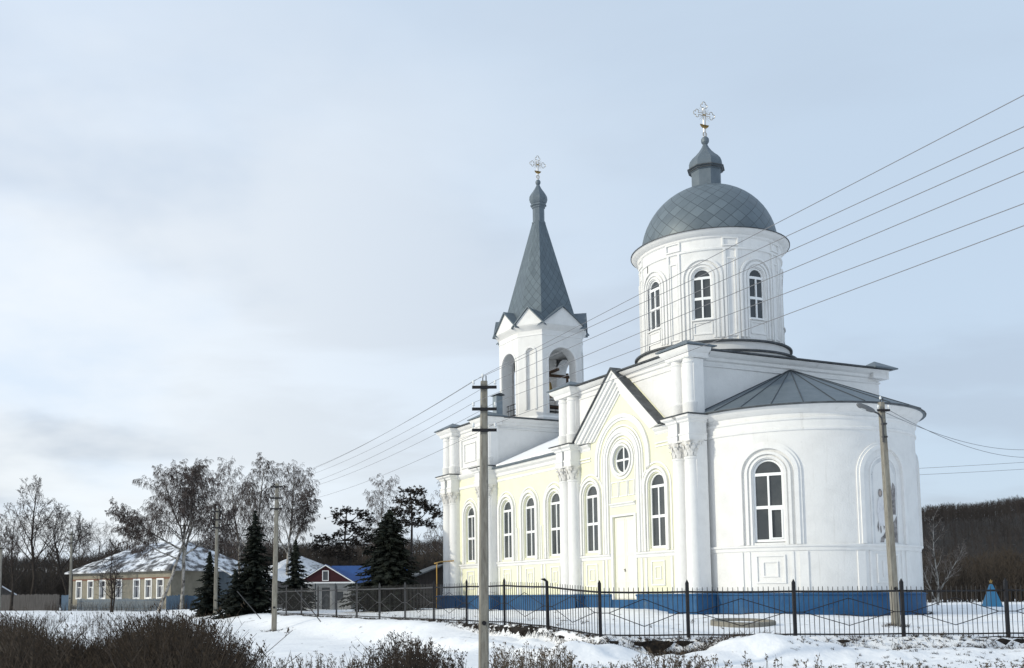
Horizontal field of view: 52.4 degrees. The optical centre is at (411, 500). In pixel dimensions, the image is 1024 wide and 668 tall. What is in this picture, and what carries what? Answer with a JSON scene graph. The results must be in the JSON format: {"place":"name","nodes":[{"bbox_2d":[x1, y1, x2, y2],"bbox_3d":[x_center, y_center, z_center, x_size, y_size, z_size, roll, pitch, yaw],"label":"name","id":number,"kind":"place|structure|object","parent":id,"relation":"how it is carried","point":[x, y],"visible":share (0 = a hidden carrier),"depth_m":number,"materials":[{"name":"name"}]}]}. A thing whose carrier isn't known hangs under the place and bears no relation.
{"place":"outdoors","nodes":[
{"label":"outdoors","id":0,"kind":"place"},
{"bbox_2d":[0,599,1023,667],"bbox_3d":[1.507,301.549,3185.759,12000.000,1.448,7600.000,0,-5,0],"label":"ground","id":1,"kind":"structure","parent":0,"point":[335,637],"depth_m":32.13,"materials":[{"name":"white snow"}]},
{"bbox_2d":[0,547,3,606],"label":"power pole","id":2,"kind":"object","parent":1,"relation":"on","point":[1,548],"visible":1,"depth_m":79.86,"materials":[{"name":"concrete"}]},
{"bbox_2d":[1,586,16,594],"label":"barn","id":3,"kind":"structure","parent":1,"relation":"on","point":[5,591],"depth_m":95.74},
{"bbox_2d":[0,514,18,593],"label":"bare tree","id":4,"kind":"object","parent":1,"relation":"on","point":[7,544],"visible":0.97,"depth_m":90.41,"materials":[{"name":"brown plant"}]},
{"bbox_2d":[1,503,46,610],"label":"bare tree","id":5,"kind":"object","parent":1,"relation":"on","point":[12,572],"visible":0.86,"depth_m":91.83,"materials":[{"name":"brown plant"}]},
{"bbox_2d":[0,594,60,610],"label":"board fence","id":6,"kind":"object","parent":1,"relation":"on","point":[33,602],"visible":0.69,"depth_m":92.93,"materials":[{"name":"grey wood"}]},
{"bbox_2d":[2,475,68,594],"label":"bare tree","id":7,"kind":"object","parent":1,"relation":"on","point":[31,533],"visible":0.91,"depth_m":94.92,"materials":[{"name":"grey plant"}]},
{"bbox_2d":[31,504,97,594],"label":"bare tree","id":8,"kind":"object","parent":1,"relation":"on","point":[86,536],"visible":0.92,"depth_m":95.44,"materials":[{"name":"brown plant"}]},
{"bbox_2d":[61,595,68,610],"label":"wooden gate","id":9,"kind":"structure","parent":1,"relation":"on","point":[64,599],"depth_m":92.34,"materials":[{"name":"wood"}]},
{"bbox_2d":[68,530,74,610],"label":"power pole","id":10,"kind":"object","parent":1,"relation":"on","point":[71,542],"visible":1,"depth_m":90.74,"materials":[{"name":"concrete"}]},
{"bbox_2d":[49,510,98,566],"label":"bare tree","id":11,"kind":"object","parent":1,"relation":"on","point":[85,551],"visible":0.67,"depth_m":109.71,"materials":[{"name":"brown plant"}]},
{"bbox_2d":[73,517,134,560],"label":"bare tree","id":12,"kind":"object","parent":1,"relation":"on","point":[105,533],"visible":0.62,"depth_m":123.76,"materials":[{"name":"brown plant"}]},
{"bbox_2d":[93,539,126,611],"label":"young tree","id":13,"kind":"object","parent":1,"relation":"on","point":[111,591],"visible":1,"depth_m":83.58,"materials":[{"name":"brown plant"}]},
{"bbox_2d":[0,599,232,651],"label":"field weeds","id":14,"kind":"object","parent":1,"relation":"on","point":[94,618],"visible":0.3,"depth_m":58.03,"materials":[{"name":"brown plant"}]},
{"bbox_2d":[77,598,160,610],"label":"picket fence","id":15,"kind":"object","parent":1,"relation":"on","point":[139,602],"visible":0.59,"depth_m":87.17,"materials":[{"name":"blue paint"}]},
{"bbox_2d":[0,601,300,667],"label":"weed thicket","id":16,"kind":"object","parent":1,"relation":"on","point":[178,643],"visible":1,"depth_m":11.90,"materials":[{"name":"brown plant"}]},
{"bbox_2d":[64,541,244,609],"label":"long house","id":17,"kind":"structure","parent":1,"relation":"on","point":[144,579],"depth_m":93.22,"materials":[{"name":"yellow brick"}]},
{"bbox_2d":[75,580,81,598],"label":"window","id":18,"kind":"structure","parent":17,"relation":"in","point":[78,589],"depth_m":99.08,"materials":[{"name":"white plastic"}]},
{"bbox_2d":[87,580,93,598],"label":"window","id":19,"kind":"structure","parent":17,"relation":"in","point":[90,583],"depth_m":97.68,"materials":[{"name":"white plastic"}]},
{"bbox_2d":[99,580,105,598],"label":"window","id":20,"kind":"structure","parent":17,"relation":"in","point":[101,592],"depth_m":96.29,"materials":[{"name":"white plastic"}]},
{"bbox_2d":[115,579,121,598],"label":"window","id":21,"kind":"structure","parent":17,"relation":"in","point":[119,596],"depth_m":94.40,"materials":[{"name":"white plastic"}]},
{"bbox_2d":[133,579,139,598],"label":"window","id":22,"kind":"structure","parent":17,"relation":"in","point":[136,582],"depth_m":92.46,"materials":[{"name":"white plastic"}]},
{"bbox_2d":[144,578,151,598],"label":"window","id":23,"kind":"structure","parent":17,"relation":"in","point":[148,591],"depth_m":91.23,"materials":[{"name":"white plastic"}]},
{"bbox_2d":[156,578,163,598],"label":"window","id":24,"kind":"structure","parent":17,"relation":"in","point":[159,581],"depth_m":90.06,"materials":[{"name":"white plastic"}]},
{"bbox_2d":[104,459,223,610],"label":"birch tree","id":25,"kind":"object","parent":1,"relation":"on","point":[132,520],"visible":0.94,"depth_m":82.28,"materials":[{"name":"grey plant"}]},
{"bbox_2d":[180,523,186,607],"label":"power pole","id":26,"kind":"object","parent":1,"relation":"on","point":[182,555],"visible":0.33,"depth_m":83.91,"materials":[{"name":"concrete"}]},
{"bbox_2d":[143,457,239,609],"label":"birch tree","id":27,"kind":"object","parent":1,"relation":"on","point":[223,529],"visible":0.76,"depth_m":82.53,"materials":[{"name":"grey plant"}]},
{"bbox_2d":[166,595,218,609],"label":"board fence","id":28,"kind":"object","parent":1,"relation":"on","point":[175,599],"visible":0.27,"depth_m":83.83,"materials":[{"name":"wood"}]},
{"bbox_2d":[190,551,222,617],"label":"spruce tree","id":29,"kind":"object","parent":1,"relation":"on","point":[206,596],"visible":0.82,"depth_m":67.31,"materials":[{"name":"green plant"}]},
{"bbox_2d":[212,506,221,613],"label":"power pole","id":30,"kind":"object","parent":1,"relation":"on","point":[217,527],"visible":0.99,"depth_m":66.85,"materials":[{"name":"concrete"}]},
{"bbox_2d":[2,556,442,607],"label":"scrub","id":31,"kind":"object","parent":1,"relation":"on","point":[423,566],"visible":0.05,"depth_m":112.62,"materials":[{"name":"brown plant"}]},
{"bbox_2d":[212,563,241,603],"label":"grey house","id":32,"kind":"structure","parent":1,"relation":"on","point":[223,574],"depth_m":92.38,"materials":[{"name":"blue paint"}]},
{"bbox_2d":[204,569,258,618],"bbox_3d":[-10.764,5.828,62.486,2.630,3.274,2.971,-5,-7,42],"label":"spruce tree","id":33,"kind":"object","parent":1,"relation":"on","point":[234,593],"visible":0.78,"depth_m":62.36,"materials":[{"name":"green plant"}]},
{"bbox_2d":[200,457,272,578],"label":"birch tree","id":34,"kind":"object","parent":1,"relation":"on","point":[221,471],"visible":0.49,"depth_m":89.82,"materials":[{"name":"grey plant"}]},
{"bbox_2d":[217,510,289,613],"bbox_3d":[-9.687,4.058,63.965,4.549,6.953,4.341,2,-6,-26],"label":"spruce tree","id":35,"kind":"object","parent":1,"relation":"on","point":[255,578],"visible":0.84,"depth_m":63.41,"materials":[{"name":"green plant"}]},
{"bbox_2d":[225,452,281,562],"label":"birch tree","id":36,"kind":"object","parent":1,"relation":"on","point":[260,515],"visible":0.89,"depth_m":88.26,"materials":[{"name":"grey plant"}]},
{"bbox_2d":[270,479,282,630],"bbox_3d":[-6.474,3.251,49.292,0.621,8.525,0.246,0,-5,0],"label":"power pole","id":37,"kind":"object","parent":1,"relation":"on","point":[276,509],"visible":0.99,"depth_m":49.30,"materials":[{"name":"concrete"}]},
{"bbox_2d":[259,460,321,574],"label":"birch tree","id":38,"kind":"object","parent":1,"relation":"on","point":[304,505],"visible":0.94,"depth_m":87.81,"materials":[{"name":"grey plant"}]},
{"bbox_2d":[266,556,322,607],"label":"slate roof house","id":39,"kind":"structure","parent":1,"relation":"on","point":[311,566],"depth_m":89.40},
{"bbox_2d":[277,539,316,610],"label":"spruce tree","id":40,"kind":"object","parent":1,"relation":"on","point":[295,581],"visible":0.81,"depth_m":70.48,"materials":[{"name":"green plant"}]},
{"bbox_2d":[302,564,370,609],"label":"hut","id":41,"kind":"object","parent":1,"relation":"on","point":[326,577],"visible":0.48,"depth_m":74.69,"materials":[{"name":"paint"}]},
{"bbox_2d":[324,588,329,609],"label":"door","id":42,"kind":"structure","parent":41,"relation":"in","point":[327,598],"depth_m":74.73,"materials":[{"name":"grey wood"}]},
{"bbox_2d":[308,505,375,565],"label":"pine tree","id":43,"kind":"object","parent":1,"relation":"on","point":[357,530],"visible":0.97,"depth_m":91.77,"materials":[{"name":"black plant"}]},
{"bbox_2d":[355,473,416,568],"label":"birch tree","id":44,"kind":"object","parent":1,"relation":"on","point":[378,498],"visible":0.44,"depth_m":100.32,"materials":[{"name":"grey plant"}]},
{"bbox_2d":[339,509,436,611],"bbox_3d":[-1.457,3.935,62.132,5.262,6.816,5.670,-4,-7,35],"label":"spruce tree","id":45,"kind":"object","parent":1,"relation":"on","point":[389,559],"visible":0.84,"depth_m":61.06,"materials":[{"name":"green plant"}]},
{"bbox_2d":[349,630,467,667],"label":"weed clump","id":46,"kind":"object","parent":1,"relation":"on","point":[407,659],"visible":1,"depth_m":19.03,"materials":[{"name":"brown plant"}]},
{"bbox_2d":[388,485,442,563],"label":"pine tree","id":47,"kind":"object","parent":1,"relation":"on","point":[410,500],"visible":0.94,"depth_m":92.49,"materials":[{"name":"black plant"}]},
{"bbox_2d":[411,564,442,607],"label":"dark shed","id":48,"kind":"structure","parent":1,"relation":"on","point":[427,576],"depth_m":71.38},
{"bbox_2d":[419,482,442,562],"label":"birch tree","id":49,"kind":"object","parent":1,"relation":"on","point":[436,534],"visible":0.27,"depth_m":100.64,"materials":[{"name":"grey plant"}]},
{"bbox_2d":[472,373,496,667],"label":"power pole","id":50,"kind":"object","parent":1,"relation":"on","point":[483,430],"visible":1,"depth_m":24.97,"materials":[{"name":"concrete"}]},
{"bbox_2d":[271,126,1023,483],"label":"power line","id":51,"kind":"object","parent":50,"relation":"attached to","point":[733,260],"visible":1,"depth_m":15.71,"materials":[{"name":"black metal"}]},
{"bbox_2d":[271,171,1023,494],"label":"power line","id":52,"kind":"object","parent":50,"relation":"attached to","point":[721,298],"visible":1,"depth_m":15.56,"materials":[{"name":"black metal"}]},
{"bbox_2d":[280,95,1023,479],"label":"power line","id":53,"kind":"object","parent":50,"relation":"attached to","point":[752,235],"visible":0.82,"depth_m":15.22,"materials":[{"name":"black metal"}]},
{"bbox_2d":[282,203,1023,494],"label":"power line","id":54,"kind":"object","parent":50,"relation":"attached to","point":[729,314],"visible":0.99,"depth_m":15.50,"materials":[{"name":"black metal"}]},
{"bbox_2d":[285,147,1023,482],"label":"power line","id":55,"kind":"object","parent":50,"relation":"attached to","point":[731,276],"visible":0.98,"depth_m":15.54,"materials":[{"name":"black metal"}]},
{"bbox_2d":[287,225,1023,504],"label":"power line","id":56,"kind":"object","parent":50,"relation":"attached to","point":[736,333],"visible":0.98,"depth_m":15.45,"materials":[{"name":"black metal"}]},
{"bbox_2d":[2,532,1023,602],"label":"thicket","id":57,"kind":"object","parent":1,"relation":"on","point":[982,575],"visible":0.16,"depth_m":113.05,"materials":[{"name":"brown plant"}]},
{"bbox_2d":[207,607,1023,667],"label":"grass tufts","id":58,"kind":"object","parent":1,"relation":"on","point":[710,643],"visible":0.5,"depth_m":29.05,"materials":[{"name":"brown plant"}]},
{"bbox_2d":[245,641,1023,667],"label":"sparse weeds","id":59,"kind":"object","parent":1,"relation":"on","point":[569,658],"visible":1,"depth_m":21.98,"materials":[{"name":"brown plant"}]},
{"bbox_2d":[278,614,1023,653],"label":"soil bank","id":60,"kind":"structure","parent":1,"relation":"on","point":[514,630],"depth_m":29.09,"materials":[{"name":"brown soil"}]},
{"bbox_2d":[237,578,1023,637],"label":"iron fence","id":61,"kind":"object","parent":60,"relation":"on","point":[504,603],"visible":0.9,"depth_m":29.39,"materials":[{"name":"black metal"}]},
{"bbox_2d":[434,101,926,615],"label":"church","id":62,"kind":"structure","parent":1,"relation":"on","point":[748,459],"depth_m":46.26,"materials":[{"name":"white paint"}]},
{"bbox_2d":[434,560,453,598],"bbox_3d":[1.866,5.343,63.131,0.432,3.194,3.897,1,-6,-13],"label":"gas pipe","id":63,"kind":"object","parent":62,"relation":"attached to","point":[436,572],"visible":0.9,"depth_m":64.99,"materials":[{"name":"yellow metal"}]},
{"bbox_2d":[468,507,474,561],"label":"window","id":64,"kind":"structure","parent":62,"relation":"in","point":[471,549],"depth_m":60.94,"materials":[{"name":"white plastic"}]},
{"bbox_2d":[503,501,511,559],"bbox_3d":[5.363,1.650,57.020,0.070,3.245,1.130,2,-6,-23],"label":"window","id":65,"kind":"structure","parent":62,"relation":"in","point":[507,507],"depth_m":57.19,"materials":[{"name":"white plastic"}]},
{"bbox_2d":[526,497,534,557],"bbox_3d":[6.361,1.430,54.742,0.070,3.245,1.130,2,-6,-23],"label":"window","id":66,"kind":"structure","parent":62,"relation":"in","point":[530,527],"depth_m":54.89,"materials":[{"name":"white plastic"}]},
{"bbox_2d":[550,492,559,555],"bbox_3d":[7.370,1.205,52.407,0.070,3.245,1.130,2,-6,-23],"label":"window","id":67,"kind":"structure","parent":62,"relation":"in","point":[555,500],"depth_m":52.57,"materials":[{"name":"grey glass"}]},
{"bbox_2d":[586,485,597,552],"bbox_3d":[8.651,0.885,49.081,0.070,3.245,1.130,2,-6,-23],"label":"window","id":68,"kind":"structure","parent":62,"relation":"in","point":[591,496],"depth_m":49.20,"materials":[{"name":"white plastic"}]},
{"bbox_2d":[615,446,628,472],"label":"window","id":69,"kind":"structure","parent":62,"relation":"in","point":[622,457],"depth_m":47.09,"materials":[{"name":"grey glass"}]},
{"bbox_2d":[615,515,635,598],"bbox_3d":[9.657,2.599,46.508,0.129,3.740,1.620,2,-6,-23],"label":"door","id":70,"kind":"structure","parent":62,"relation":"in","point":[624,526],"depth_m":46.57,"materials":[{"name":"white wood"}]},
{"bbox_2d":[650,280,659,329],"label":"window","id":71,"kind":"structure","parent":62,"relation":"in","point":[654,302],"depth_m":48.56,"materials":[{"name":"grey glass"}]},
{"bbox_2d":[650,473,665,548],"bbox_3d":[10.662,0.438,44.445,0.070,3.245,1.130,2,-6,-23],"label":"window","id":72,"kind":"structure","parent":62,"relation":"in","point":[657,482],"depth_m":44.54,"materials":[{"name":"grey glass"}]},
{"bbox_2d":[693,269,711,319],"bbox_3d":[13.169,-9.308,46.807,0.859,2.390,0.098,-3,-6,22],"label":"window","id":73,"kind":"structure","parent":62,"relation":"in","point":[703,297],"depth_m":46.80,"materials":[{"name":"grey glass"}]},
{"bbox_2d":[749,269,763,318],"bbox_3d":[15.580,-9.320,46.810,0.858,2.390,0.106,2,-6,-23],"label":"window","id":74,"kind":"structure","parent":62,"relation":"in","point":[755,276],"depth_m":46.82,"materials":[{"name":"grey glass"}]},
{"bbox_2d":[753,459,784,541],"bbox_3d":[13.951,0.020,40.341,1.143,3.235,0.134,-4,-6,32],"label":"window","id":75,"kind":"structure","parent":62,"relation":"in","point":[767,474],"depth_m":40.35,"materials":[{"name":"grey glass"}]},
{"bbox_2d":[710,618,775,627],"bbox_3d":[10.570,4.018,32.967,2.000,0.370,2.000,0,-2,0],"label":"concrete ring","id":76,"kind":"object","parent":1,"relation":"on","point":[738,621],"visible":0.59,"depth_m":32.44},
{"bbox_2d":[856,396,900,625],"bbox_3d":[14.741,0.911,32.583,1.370,8.555,0.302,2,-6,-19],"label":"power pole","id":77,"kind":"object","parent":1,"relation":"on","point":[890,542],"visible":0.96,"depth_m":32.72,"materials":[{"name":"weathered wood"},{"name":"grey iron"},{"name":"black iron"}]},
{"bbox_2d":[885,412,1016,449],"bbox_3d":[23.947,-2.812,42.741,0.018,1.795,26.521,-5,-7,43],"label":"service line","id":78,"kind":"object","parent":77,"relation":"attached to","point":[949,437],"visible":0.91,"depth_m":38.54,"materials":[{"name":"black metal"}]},
{"bbox_2d":[891,411,1023,457],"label":"service line","id":79,"kind":"object","parent":77,"relation":"attached to","point":[948,439],"visible":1,"depth_m":37.37,"materials":[{"name":"black metal"}]},
{"bbox_2d":[922,508,966,604],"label":"birch sapling","id":80,"kind":"object","parent":1,"relation":"on","point":[936,574],"visible":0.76,"depth_m":69.83,"materials":[{"name":"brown plant"}]},
{"bbox_2d":[982,579,1003,606],"bbox_3d":[33.527,5.397,59.741,0.840,1.630,0.840,0,-5,0],"label":"obelisk","id":81,"kind":"object","parent":1,"relation":"on","point":[993,597],"visible":0.9,"depth_m":59.47,"materials":[{"name":"blue metal"}]},
{"bbox_2d":[0,0,1023,569],"label":"sky","id":82,"kind":"structure","parent":0,"point":[286,231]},
{"bbox_2d":[18,512,1023,598],"bbox_3d":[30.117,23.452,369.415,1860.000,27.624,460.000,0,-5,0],"label":"hills","id":83,"kind":"structure","parent":0,"point":[978,535],"depth_m":258.46,"materials":[{"name":"brown plant"},{"name":"bark"},{"name":"soil"}]},
{"bbox_2d":[3,495,1023,599],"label":"forest","id":84,"kind":"object","parent":83,"relation":"on","point":[979,510],"visible":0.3,"depth_m":272.36,"materials":[{"name":"brown plant"}]},
{"bbox_2d":[921,469,1020,474],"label":"distant line","id":85,"kind":"object","parent":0,"point":[967,472],"visible":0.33,"depth_m":79.49,"materials":[{"name":"silver metal"}]},
{"bbox_2d":[931,462,1022,467],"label":"distant line","id":86,"kind":"object","parent":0,"point":[973,465],"visible":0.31,"depth_m":79.63,"materials":[{"name":"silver metal"}]}
]}

